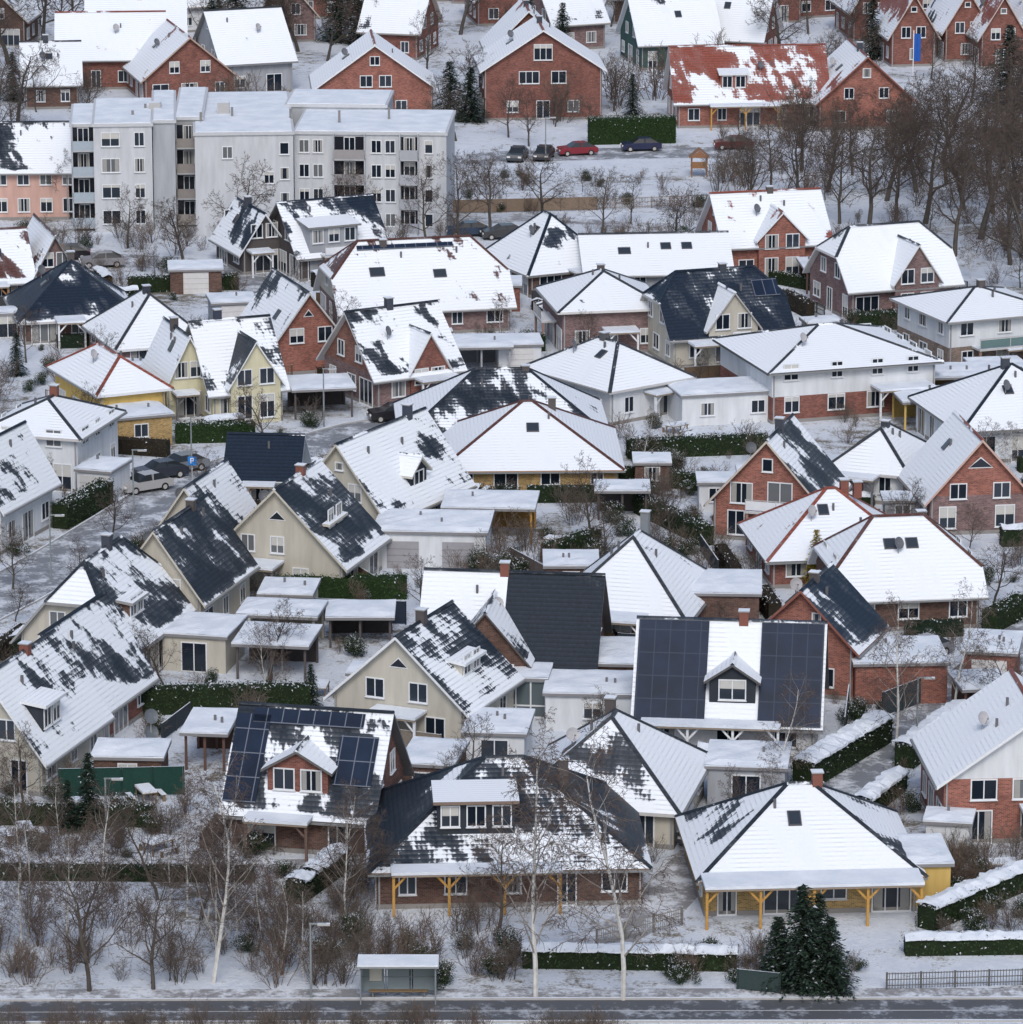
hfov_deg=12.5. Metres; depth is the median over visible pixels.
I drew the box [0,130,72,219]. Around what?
windows and fittings
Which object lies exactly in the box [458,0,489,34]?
bare oak tree
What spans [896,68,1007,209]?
bare oak tree
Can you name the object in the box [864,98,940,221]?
bare tree
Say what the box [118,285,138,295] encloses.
hedge
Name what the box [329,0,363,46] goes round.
spruce tree
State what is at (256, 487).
windows and fittings
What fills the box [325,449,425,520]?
walls
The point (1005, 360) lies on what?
windows and fittings
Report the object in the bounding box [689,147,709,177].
playground hut
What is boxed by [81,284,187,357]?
snowy bungalow
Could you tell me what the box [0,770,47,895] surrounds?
birch tree
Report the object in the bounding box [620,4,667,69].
walls
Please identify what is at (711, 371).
garden fence
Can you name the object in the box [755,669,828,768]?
birch tree
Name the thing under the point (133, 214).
bare oak tree
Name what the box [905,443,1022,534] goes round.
walls
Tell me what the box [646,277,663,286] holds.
walls
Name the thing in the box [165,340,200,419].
walls
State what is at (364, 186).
bare tree
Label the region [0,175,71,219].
walls
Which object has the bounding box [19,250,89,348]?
windows and fittings
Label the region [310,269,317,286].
hedge
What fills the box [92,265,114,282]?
hedge
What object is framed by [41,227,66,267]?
windows and fittings
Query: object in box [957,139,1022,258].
bare oak tree
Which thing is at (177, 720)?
garden fence
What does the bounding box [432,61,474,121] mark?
spruce tree
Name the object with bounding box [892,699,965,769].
hedge
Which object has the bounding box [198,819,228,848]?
hedge
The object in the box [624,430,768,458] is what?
hedge
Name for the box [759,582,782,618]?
hedge
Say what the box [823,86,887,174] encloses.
bare tree
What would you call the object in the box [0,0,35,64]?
bare oak tree
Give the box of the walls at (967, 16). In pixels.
[936,0,978,61]
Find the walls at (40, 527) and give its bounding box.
[0,492,52,554]
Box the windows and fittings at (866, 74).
[814,41,912,128]
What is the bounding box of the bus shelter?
[357,954,438,1004]
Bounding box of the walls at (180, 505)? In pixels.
[164,492,187,521]
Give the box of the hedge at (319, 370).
[315,364,324,373]
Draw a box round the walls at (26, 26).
[0,0,41,46]
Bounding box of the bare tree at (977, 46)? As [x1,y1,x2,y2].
[939,24,997,100]
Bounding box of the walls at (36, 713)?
[0,703,103,796]
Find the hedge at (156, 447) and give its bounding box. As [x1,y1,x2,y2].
[118,434,169,457]
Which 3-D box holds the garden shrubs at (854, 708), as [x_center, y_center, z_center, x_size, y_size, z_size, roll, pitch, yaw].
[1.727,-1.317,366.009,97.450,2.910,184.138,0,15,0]
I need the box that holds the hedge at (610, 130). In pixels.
[586,113,676,144]
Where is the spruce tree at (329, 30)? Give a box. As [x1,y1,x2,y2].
[315,0,353,44]
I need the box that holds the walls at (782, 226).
[702,205,814,273]
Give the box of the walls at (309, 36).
[263,0,315,41]
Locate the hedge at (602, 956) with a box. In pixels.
[518,940,740,971]
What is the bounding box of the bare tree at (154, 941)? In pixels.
[103,862,192,989]
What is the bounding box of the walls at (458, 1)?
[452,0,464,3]
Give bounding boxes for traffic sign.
[188,456,196,479]
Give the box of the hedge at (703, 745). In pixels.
[696,741,708,750]
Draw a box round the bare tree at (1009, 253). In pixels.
[964,105,1022,264]
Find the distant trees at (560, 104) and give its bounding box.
[0,22,1022,148]
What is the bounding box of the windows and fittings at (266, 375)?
[200,308,281,419]
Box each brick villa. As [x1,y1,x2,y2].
[533,263,649,352]
[712,319,944,423]
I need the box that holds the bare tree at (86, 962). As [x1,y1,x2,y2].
[26,833,149,991]
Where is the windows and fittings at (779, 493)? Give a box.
[714,416,792,544]
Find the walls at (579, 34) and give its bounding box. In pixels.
[530,0,603,48]
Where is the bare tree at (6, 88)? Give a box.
[0,69,22,120]
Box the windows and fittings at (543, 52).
[478,15,600,119]
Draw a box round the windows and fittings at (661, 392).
[572,331,673,423]
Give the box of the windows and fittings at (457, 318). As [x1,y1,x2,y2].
[321,238,508,330]
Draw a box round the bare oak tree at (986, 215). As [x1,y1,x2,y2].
[944,91,1022,239]
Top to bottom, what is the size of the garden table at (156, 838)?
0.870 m
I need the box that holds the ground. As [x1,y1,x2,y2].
[0,0,1022,1023]
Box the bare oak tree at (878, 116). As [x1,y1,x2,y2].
[851,82,945,190]
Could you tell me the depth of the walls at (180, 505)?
344.39 m
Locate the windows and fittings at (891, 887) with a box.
[684,769,924,929]
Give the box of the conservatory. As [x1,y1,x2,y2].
[514,662,552,717]
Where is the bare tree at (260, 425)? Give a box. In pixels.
[221,372,296,431]
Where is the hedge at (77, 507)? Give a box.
[50,477,115,529]
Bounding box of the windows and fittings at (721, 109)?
[668,61,813,130]
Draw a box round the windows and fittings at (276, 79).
[201,17,291,91]
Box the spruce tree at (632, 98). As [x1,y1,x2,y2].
[620,74,643,116]
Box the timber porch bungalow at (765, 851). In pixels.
[673,769,928,929]
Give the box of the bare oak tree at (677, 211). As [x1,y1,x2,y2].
[652,180,703,230]
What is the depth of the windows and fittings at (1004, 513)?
359.35 m
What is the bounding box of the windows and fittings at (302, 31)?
[277,3,314,41]
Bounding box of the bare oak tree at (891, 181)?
[855,78,955,200]
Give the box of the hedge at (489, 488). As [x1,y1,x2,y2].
[475,483,497,489]
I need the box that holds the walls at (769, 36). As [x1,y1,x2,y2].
[724,5,778,44]
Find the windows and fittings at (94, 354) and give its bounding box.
[59,349,164,405]
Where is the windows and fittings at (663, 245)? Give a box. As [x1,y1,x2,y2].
[618,242,691,281]
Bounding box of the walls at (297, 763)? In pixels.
[229,733,403,857]
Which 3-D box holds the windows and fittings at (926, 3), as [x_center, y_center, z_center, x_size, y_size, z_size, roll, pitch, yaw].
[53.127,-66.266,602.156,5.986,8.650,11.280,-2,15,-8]
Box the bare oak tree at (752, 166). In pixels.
[729,124,789,189]
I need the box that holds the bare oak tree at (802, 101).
[784,76,838,170]
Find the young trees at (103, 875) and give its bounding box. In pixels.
[0,777,381,977]
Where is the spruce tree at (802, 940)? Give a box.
[768,884,837,1001]
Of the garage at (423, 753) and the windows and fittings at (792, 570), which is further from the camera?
the windows and fittings at (792, 570)
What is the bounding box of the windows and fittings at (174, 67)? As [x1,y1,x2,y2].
[126,33,234,97]
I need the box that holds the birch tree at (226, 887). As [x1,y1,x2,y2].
[155,748,292,982]
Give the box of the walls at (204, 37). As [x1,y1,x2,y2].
[197,20,292,91]
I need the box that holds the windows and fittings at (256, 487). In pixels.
[242,441,275,501]
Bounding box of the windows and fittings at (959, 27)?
[935,2,972,61]
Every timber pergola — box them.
[440,489,539,536]
[594,479,650,519]
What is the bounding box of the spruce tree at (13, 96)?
[1,52,23,102]
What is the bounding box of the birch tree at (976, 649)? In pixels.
[924,577,998,699]
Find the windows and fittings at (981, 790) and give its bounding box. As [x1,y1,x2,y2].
[921,697,1022,843]
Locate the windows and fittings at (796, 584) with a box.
[785,569,851,701]
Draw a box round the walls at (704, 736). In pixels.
[676,667,817,757]
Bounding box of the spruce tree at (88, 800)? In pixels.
[71,752,108,833]
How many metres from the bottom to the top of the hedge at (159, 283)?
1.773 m
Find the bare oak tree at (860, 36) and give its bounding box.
[830,5,886,52]
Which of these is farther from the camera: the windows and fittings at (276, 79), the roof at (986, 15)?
the roof at (986, 15)
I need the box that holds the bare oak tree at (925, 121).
[883,82,954,172]
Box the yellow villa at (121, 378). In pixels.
[45,342,174,405]
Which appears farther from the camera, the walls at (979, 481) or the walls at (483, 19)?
the walls at (483, 19)
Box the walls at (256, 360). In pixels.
[191,337,282,422]
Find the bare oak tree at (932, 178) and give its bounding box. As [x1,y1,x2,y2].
[873,90,992,224]
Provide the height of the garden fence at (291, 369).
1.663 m
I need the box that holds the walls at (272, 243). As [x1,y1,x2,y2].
[216,217,279,274]
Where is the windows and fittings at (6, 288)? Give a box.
[0,248,25,295]
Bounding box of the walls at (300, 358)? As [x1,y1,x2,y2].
[278,296,334,374]
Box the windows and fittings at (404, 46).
[362,4,435,59]
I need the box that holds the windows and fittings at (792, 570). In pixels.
[746,477,862,588]
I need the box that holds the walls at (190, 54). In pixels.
[127,39,235,100]
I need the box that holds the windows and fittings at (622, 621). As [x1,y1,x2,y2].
[610,509,656,635]
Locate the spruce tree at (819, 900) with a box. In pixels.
[797,893,851,990]
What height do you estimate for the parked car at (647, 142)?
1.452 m
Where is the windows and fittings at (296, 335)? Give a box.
[272,309,332,344]
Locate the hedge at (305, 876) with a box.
[282,842,350,904]
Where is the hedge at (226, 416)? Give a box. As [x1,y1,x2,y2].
[199,412,244,421]
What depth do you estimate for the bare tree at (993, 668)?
308.94 m
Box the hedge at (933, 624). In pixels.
[901,615,964,636]
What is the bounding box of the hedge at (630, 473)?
[618,465,697,490]
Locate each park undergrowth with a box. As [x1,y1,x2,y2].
[13,205,251,290]
[387,153,708,237]
[698,93,1022,260]
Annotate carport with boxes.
[179,707,237,770]
[231,621,322,681]
[236,597,327,637]
[287,373,356,419]
[325,599,395,647]
[452,333,513,366]
[735,464,742,471]
[796,256,809,293]
[892,385,937,429]
[935,361,999,384]
[947,668,1002,699]
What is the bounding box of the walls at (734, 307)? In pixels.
[646,295,757,367]
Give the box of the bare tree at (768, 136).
[744,104,792,184]
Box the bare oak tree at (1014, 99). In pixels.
[938,51,1022,180]
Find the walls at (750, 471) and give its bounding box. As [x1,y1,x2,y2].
[713,444,807,540]
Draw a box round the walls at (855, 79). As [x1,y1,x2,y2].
[816,59,913,129]
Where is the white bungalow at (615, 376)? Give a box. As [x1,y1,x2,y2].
[520,331,696,424]
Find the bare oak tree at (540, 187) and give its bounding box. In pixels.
[513,144,578,210]
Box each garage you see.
[74,455,131,499]
[90,400,174,443]
[90,737,171,783]
[162,611,247,673]
[167,259,223,294]
[205,291,254,318]
[376,508,494,568]
[404,736,469,780]
[461,707,534,759]
[495,333,543,366]
[510,275,521,311]
[542,669,632,729]
[543,549,598,571]
[598,636,635,669]
[666,376,768,426]
[692,568,761,618]
[704,739,791,804]
[851,635,950,704]
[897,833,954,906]
[960,628,1022,673]
[963,355,1022,367]
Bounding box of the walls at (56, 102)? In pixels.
[25,87,78,109]
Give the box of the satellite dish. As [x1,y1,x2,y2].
[145,709,158,737]
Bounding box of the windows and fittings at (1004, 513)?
[921,434,1014,529]
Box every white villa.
[0,383,127,492]
[907,356,1022,462]
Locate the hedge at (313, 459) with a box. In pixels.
[306,457,323,465]
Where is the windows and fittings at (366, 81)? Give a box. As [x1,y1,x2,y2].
[318,48,431,109]
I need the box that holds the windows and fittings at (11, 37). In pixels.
[0,8,40,46]
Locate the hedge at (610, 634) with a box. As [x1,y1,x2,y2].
[604,627,615,635]
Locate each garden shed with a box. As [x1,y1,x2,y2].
[0,306,19,337]
[126,357,143,366]
[257,576,320,598]
[345,660,365,675]
[632,449,671,490]
[695,471,734,511]
[799,313,840,324]
[880,490,920,513]
[922,805,975,850]
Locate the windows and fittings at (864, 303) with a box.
[812,239,955,319]
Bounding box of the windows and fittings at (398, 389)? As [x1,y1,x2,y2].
[329,296,457,407]
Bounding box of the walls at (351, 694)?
[334,640,513,738]
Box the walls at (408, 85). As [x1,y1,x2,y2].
[317,47,432,109]
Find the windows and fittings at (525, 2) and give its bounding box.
[523,0,534,13]
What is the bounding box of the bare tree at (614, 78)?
[602,48,634,110]
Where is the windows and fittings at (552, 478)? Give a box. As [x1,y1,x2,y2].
[469,396,616,489]
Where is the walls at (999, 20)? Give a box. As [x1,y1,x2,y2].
[969,0,1022,68]
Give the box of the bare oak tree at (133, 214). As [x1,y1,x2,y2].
[103,182,150,247]
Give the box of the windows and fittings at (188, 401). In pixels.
[151,316,201,422]
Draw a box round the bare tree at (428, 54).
[408,5,448,68]
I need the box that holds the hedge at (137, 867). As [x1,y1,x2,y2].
[0,860,258,882]
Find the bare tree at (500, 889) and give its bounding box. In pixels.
[447,821,544,929]
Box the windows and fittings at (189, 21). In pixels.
[187,15,192,25]
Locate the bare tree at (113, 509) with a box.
[94,481,141,536]
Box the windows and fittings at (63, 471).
[1,383,115,492]
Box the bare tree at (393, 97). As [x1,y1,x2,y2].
[373,87,400,108]
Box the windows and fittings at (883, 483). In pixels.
[841,418,903,505]
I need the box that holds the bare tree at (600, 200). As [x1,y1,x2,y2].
[571,166,632,232]
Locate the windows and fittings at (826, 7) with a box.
[801,0,834,12]
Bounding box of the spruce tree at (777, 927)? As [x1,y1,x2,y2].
[751,916,802,993]
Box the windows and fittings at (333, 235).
[273,206,355,281]
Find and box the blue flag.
[912,30,920,92]
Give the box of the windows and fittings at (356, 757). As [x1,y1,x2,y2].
[222,707,401,861]
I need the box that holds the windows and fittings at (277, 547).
[241,463,379,577]
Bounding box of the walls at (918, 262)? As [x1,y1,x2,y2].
[810,248,956,321]
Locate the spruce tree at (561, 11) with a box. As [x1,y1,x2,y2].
[553,2,572,36]
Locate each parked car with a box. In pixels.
[61,243,90,257]
[79,250,125,267]
[123,470,173,494]
[131,457,188,477]
[168,450,209,470]
[366,401,394,422]
[444,220,488,236]
[480,222,518,240]
[506,145,528,161]
[533,144,554,161]
[556,140,598,156]
[620,136,661,151]
[677,833,682,843]
[712,135,752,149]
[918,632,954,654]
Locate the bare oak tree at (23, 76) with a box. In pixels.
[0,35,77,120]
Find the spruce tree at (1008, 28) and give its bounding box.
[975,24,1022,107]
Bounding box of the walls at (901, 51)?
[873,0,934,66]
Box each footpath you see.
[5,858,366,873]
[449,215,657,231]
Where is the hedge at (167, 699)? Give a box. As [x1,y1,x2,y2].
[142,678,312,715]
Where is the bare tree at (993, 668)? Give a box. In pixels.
[971,631,1022,683]
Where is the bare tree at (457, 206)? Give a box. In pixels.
[425,149,504,234]
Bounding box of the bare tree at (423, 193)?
[394,158,464,236]
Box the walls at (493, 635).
[476,616,603,666]
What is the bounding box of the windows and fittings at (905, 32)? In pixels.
[874,7,934,66]
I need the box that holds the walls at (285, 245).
[272,211,357,281]
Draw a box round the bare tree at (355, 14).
[335,0,378,25]
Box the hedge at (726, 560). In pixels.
[713,541,742,568]
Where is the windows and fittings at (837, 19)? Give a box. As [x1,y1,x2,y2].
[835,2,879,40]
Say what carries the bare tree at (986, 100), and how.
on the ground
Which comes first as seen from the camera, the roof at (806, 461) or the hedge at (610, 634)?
the hedge at (610, 634)
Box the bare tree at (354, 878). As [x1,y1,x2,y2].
[300,806,411,911]
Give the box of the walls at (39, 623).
[21,604,162,670]
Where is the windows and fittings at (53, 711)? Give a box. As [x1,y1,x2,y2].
[0,640,96,796]
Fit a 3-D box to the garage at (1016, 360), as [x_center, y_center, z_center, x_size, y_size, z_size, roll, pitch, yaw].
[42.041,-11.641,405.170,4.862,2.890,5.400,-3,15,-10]
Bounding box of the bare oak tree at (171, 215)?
[150,197,198,259]
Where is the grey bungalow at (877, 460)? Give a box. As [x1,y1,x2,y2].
[832,418,926,505]
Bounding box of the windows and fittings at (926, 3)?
[923,0,931,8]
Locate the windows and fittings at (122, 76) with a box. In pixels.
[80,23,126,89]
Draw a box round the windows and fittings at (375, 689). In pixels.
[335,606,506,738]
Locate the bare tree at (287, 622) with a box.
[238,598,312,682]
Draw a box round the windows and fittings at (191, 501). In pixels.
[143,497,245,613]
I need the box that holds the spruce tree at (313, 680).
[304,664,323,705]
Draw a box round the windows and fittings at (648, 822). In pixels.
[561,695,702,849]
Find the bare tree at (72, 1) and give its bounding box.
[47,0,83,15]
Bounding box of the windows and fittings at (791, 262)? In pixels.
[708,185,807,276]
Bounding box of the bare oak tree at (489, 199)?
[456,144,517,227]
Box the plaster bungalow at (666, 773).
[541,695,708,849]
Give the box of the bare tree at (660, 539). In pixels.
[650,527,672,544]
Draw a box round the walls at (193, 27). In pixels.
[187,8,208,32]
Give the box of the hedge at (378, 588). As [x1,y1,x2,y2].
[263,571,409,599]
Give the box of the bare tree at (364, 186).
[341,169,386,223]
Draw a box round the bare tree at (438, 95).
[417,69,472,140]
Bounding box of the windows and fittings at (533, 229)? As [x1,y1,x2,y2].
[510,215,581,297]
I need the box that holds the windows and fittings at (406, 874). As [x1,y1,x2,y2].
[372,756,643,916]
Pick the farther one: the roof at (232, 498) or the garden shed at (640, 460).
the garden shed at (640, 460)
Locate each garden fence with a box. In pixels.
[0,296,5,305]
[58,766,184,796]
[161,702,190,737]
[284,365,292,374]
[314,598,406,624]
[316,292,319,303]
[358,566,374,576]
[400,729,441,746]
[453,197,596,212]
[511,547,544,570]
[532,290,541,299]
[596,194,706,209]
[596,907,682,943]
[618,632,635,635]
[684,365,719,378]
[700,535,718,568]
[736,968,780,993]
[793,290,824,314]
[844,684,849,725]
[881,678,921,712]
[886,967,1022,989]
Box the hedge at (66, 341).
[55,332,89,348]
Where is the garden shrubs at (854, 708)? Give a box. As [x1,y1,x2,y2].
[0,262,1022,901]
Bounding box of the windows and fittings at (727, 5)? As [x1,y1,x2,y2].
[724,2,776,43]
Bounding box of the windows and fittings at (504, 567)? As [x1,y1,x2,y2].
[476,560,601,666]
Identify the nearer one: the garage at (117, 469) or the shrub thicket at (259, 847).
the shrub thicket at (259, 847)
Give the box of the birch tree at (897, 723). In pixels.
[855,591,937,741]
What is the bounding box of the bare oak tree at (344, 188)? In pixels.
[314,161,364,197]
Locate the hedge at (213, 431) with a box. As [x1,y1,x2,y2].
[172,419,255,443]
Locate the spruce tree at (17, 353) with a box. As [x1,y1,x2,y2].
[2,333,30,377]
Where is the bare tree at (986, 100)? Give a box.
[933,63,1022,213]
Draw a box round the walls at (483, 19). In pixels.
[466,0,517,25]
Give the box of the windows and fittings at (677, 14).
[622,10,681,69]
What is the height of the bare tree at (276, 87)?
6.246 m
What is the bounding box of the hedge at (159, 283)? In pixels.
[126,271,239,292]
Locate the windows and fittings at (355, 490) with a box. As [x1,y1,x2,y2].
[334,402,440,508]
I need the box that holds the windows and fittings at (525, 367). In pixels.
[481,364,529,399]
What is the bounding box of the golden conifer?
[800,529,821,583]
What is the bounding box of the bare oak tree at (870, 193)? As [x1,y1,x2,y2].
[808,98,924,223]
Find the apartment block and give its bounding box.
[69,87,455,236]
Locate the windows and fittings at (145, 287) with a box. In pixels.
[90,284,150,357]
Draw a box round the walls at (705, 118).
[667,72,814,127]
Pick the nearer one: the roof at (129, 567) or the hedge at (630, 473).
the roof at (129, 567)
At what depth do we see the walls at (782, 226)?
449.82 m
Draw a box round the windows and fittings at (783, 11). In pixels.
[780,2,799,22]
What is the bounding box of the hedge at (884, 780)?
[855,765,909,805]
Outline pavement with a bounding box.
[0,988,1022,997]
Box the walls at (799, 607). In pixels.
[772,593,855,700]
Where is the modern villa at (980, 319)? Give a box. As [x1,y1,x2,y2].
[889,278,1022,361]
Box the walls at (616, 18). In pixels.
[613,1,623,23]
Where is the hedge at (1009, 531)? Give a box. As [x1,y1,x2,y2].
[998,523,1022,546]
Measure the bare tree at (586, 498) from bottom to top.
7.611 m
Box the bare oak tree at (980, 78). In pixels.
[922,45,1000,156]
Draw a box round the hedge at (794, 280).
[767,270,809,290]
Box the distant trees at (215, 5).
[0,0,882,60]
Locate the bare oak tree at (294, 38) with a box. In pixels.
[252,0,309,51]
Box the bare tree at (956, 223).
[906,107,1011,256]
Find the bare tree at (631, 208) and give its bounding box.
[619,174,646,222]
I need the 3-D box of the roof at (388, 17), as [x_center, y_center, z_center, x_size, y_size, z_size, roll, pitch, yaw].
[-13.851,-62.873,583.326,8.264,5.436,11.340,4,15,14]
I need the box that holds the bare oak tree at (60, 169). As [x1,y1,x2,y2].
[46,148,71,196]
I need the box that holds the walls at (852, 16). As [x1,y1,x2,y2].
[834,0,881,40]
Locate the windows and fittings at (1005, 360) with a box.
[916,356,1022,462]
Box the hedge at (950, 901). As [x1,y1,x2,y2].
[914,859,1022,931]
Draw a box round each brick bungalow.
[364,754,654,916]
[486,210,581,297]
[583,509,706,635]
[807,509,988,630]
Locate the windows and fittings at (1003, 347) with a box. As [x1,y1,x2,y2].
[903,278,1022,361]
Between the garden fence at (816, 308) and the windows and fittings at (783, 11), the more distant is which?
the windows and fittings at (783, 11)
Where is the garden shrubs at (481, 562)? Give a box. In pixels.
[460,439,740,570]
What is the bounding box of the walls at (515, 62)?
[479,32,601,120]
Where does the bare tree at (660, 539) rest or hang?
on the ground
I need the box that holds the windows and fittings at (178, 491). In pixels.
[175,479,215,496]
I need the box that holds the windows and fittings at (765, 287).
[647,262,779,365]
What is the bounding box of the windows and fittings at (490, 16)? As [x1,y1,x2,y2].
[465,1,498,25]
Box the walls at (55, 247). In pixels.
[36,239,62,276]
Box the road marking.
[108,1010,944,1011]
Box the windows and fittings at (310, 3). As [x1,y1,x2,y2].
[307,0,360,7]
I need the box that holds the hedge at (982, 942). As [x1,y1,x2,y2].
[899,929,1022,957]
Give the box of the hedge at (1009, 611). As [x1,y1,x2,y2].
[978,590,1022,629]
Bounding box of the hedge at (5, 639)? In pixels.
[0,622,25,662]
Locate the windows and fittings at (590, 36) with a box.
[533,5,604,48]
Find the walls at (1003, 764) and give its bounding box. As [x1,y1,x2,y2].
[920,731,1022,842]
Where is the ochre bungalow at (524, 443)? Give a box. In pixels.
[443,396,625,489]
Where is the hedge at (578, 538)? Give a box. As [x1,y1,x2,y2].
[539,525,602,562]
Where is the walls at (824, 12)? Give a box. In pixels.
[801,0,834,18]
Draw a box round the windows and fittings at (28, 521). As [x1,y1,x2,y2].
[7,439,50,541]
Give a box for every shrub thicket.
[0,873,529,987]
[0,997,628,1023]
[1,795,281,858]
[207,904,530,990]
[212,865,379,946]
[659,920,868,984]
[930,824,1022,931]
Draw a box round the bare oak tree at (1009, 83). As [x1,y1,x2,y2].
[969,31,1022,154]
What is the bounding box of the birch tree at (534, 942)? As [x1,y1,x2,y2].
[469,708,603,996]
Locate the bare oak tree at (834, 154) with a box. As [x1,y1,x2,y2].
[798,99,876,192]
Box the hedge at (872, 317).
[849,307,897,329]
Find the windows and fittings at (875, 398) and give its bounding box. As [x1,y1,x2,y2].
[733,319,935,423]
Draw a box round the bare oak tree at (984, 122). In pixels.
[964,100,1022,213]
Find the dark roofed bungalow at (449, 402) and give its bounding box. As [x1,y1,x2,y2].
[392,364,607,433]
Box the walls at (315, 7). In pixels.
[307,0,361,18]
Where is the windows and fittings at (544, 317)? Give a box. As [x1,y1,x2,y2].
[533,263,647,350]
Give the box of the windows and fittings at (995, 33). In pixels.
[969,0,1015,68]
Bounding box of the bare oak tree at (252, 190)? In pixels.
[201,153,278,218]
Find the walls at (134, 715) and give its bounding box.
[108,698,142,737]
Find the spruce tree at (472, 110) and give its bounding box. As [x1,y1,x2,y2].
[455,67,490,124]
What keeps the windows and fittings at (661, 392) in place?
in the white bungalow at (615, 376)
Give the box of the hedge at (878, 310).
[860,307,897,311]
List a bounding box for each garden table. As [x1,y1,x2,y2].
[4,820,44,842]
[70,794,101,803]
[125,783,166,804]
[137,834,178,858]
[313,679,336,698]
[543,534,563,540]
[662,421,692,433]
[684,431,696,435]
[987,857,1016,865]
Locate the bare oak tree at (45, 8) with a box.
[25,0,83,40]
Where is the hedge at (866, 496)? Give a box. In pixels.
[849,491,875,506]
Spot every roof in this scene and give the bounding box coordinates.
[0,120,71,174]
[0,226,35,285]
[0,420,62,516]
[0,629,115,768]
[4,0,42,23]
[9,535,197,650]
[19,40,82,87]
[27,213,66,278]
[36,589,159,714]
[54,10,165,61]
[84,0,187,33]
[121,19,241,83]
[140,492,260,608]
[141,316,196,391]
[158,458,256,528]
[185,314,290,398]
[187,0,225,8]
[193,6,297,66]
[208,196,281,257]
[218,701,414,827]
[224,432,311,484]
[234,458,391,572]
[240,267,335,341]
[243,0,320,18]
[269,193,387,261]
[308,29,438,90]
[313,235,516,315]
[315,299,466,384]
[321,599,525,717]
[322,406,477,513]
[356,0,443,35]
[420,567,612,669]
[473,14,607,73]
[479,0,546,49]
[542,0,610,27]
[577,230,733,277]
[615,0,724,47]
[631,615,828,733]
[640,265,794,343]
[662,43,828,106]
[695,187,831,250]
[703,413,851,506]
[715,0,783,43]
[768,561,890,657]
[802,220,964,294]
[811,38,915,106]
[829,0,858,15]
[869,0,941,40]
[897,410,1022,507]
[910,668,1022,789]
[925,0,980,35]
[965,0,1022,41]
[1008,0,1022,25]
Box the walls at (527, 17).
[512,13,532,30]
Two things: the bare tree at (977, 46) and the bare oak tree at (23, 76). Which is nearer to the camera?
the bare oak tree at (23, 76)
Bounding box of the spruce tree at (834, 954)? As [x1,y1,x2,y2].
[796,916,861,1003]
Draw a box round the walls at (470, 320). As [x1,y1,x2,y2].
[320,273,509,333]
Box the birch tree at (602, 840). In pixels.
[506,717,684,999]
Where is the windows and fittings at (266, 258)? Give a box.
[219,195,278,277]
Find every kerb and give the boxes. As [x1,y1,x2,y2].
[0,418,370,620]
[0,996,1022,1023]
[890,629,1022,765]
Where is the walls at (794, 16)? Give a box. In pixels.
[777,0,800,22]
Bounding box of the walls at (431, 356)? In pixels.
[324,320,447,407]
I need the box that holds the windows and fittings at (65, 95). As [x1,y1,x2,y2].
[24,34,79,109]
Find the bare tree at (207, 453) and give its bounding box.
[187,446,219,476]
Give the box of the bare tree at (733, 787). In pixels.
[694,763,762,807]
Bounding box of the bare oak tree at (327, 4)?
[309,0,347,32]
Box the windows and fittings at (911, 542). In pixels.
[819,509,977,627]
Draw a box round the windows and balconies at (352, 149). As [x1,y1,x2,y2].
[71,101,433,234]
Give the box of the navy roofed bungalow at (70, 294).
[3,250,127,348]
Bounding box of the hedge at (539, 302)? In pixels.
[530,297,542,310]
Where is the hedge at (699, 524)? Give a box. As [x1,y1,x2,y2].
[631,494,715,545]
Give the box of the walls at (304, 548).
[235,493,381,590]
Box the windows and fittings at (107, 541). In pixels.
[22,532,162,668]
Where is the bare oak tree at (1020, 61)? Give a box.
[999,37,1022,109]
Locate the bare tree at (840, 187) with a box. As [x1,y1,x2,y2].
[810,125,878,223]
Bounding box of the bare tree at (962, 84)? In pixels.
[922,69,997,182]
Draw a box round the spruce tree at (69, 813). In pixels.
[50,780,80,834]
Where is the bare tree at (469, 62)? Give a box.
[447,38,486,103]
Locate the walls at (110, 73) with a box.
[79,62,127,89]
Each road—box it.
[0,419,392,617]
[0,999,1022,1020]
[74,252,268,293]
[455,147,768,166]
[564,850,696,943]
[824,620,1022,794]
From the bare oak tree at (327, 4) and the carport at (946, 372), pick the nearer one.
the carport at (946, 372)
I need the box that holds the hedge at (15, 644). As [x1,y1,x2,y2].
[8,625,23,654]
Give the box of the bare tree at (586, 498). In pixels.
[558,450,624,528]
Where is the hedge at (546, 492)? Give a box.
[527,482,596,502]
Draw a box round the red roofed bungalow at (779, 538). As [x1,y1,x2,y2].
[737,477,885,588]
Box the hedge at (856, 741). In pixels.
[789,709,895,782]
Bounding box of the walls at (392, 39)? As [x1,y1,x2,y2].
[363,0,438,59]
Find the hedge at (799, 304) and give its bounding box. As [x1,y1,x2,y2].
[782,288,816,315]
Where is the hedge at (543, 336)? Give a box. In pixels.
[453,331,546,351]
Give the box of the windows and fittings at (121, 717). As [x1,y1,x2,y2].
[70,630,144,737]
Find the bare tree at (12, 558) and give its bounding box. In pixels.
[0,521,37,588]
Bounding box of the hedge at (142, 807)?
[0,798,155,827]
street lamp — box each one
[48,514,64,579]
[104,778,122,840]
[131,449,146,511]
[190,417,204,477]
[309,923,329,997]
[322,368,336,426]
[545,117,555,162]
[916,677,934,725]
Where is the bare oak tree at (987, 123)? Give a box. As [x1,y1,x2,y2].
[940,99,1022,209]
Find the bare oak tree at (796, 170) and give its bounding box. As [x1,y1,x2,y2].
[751,98,825,187]
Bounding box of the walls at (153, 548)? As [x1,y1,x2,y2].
[143,535,249,613]
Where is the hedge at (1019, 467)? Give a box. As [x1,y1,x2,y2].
[1015,454,1022,472]

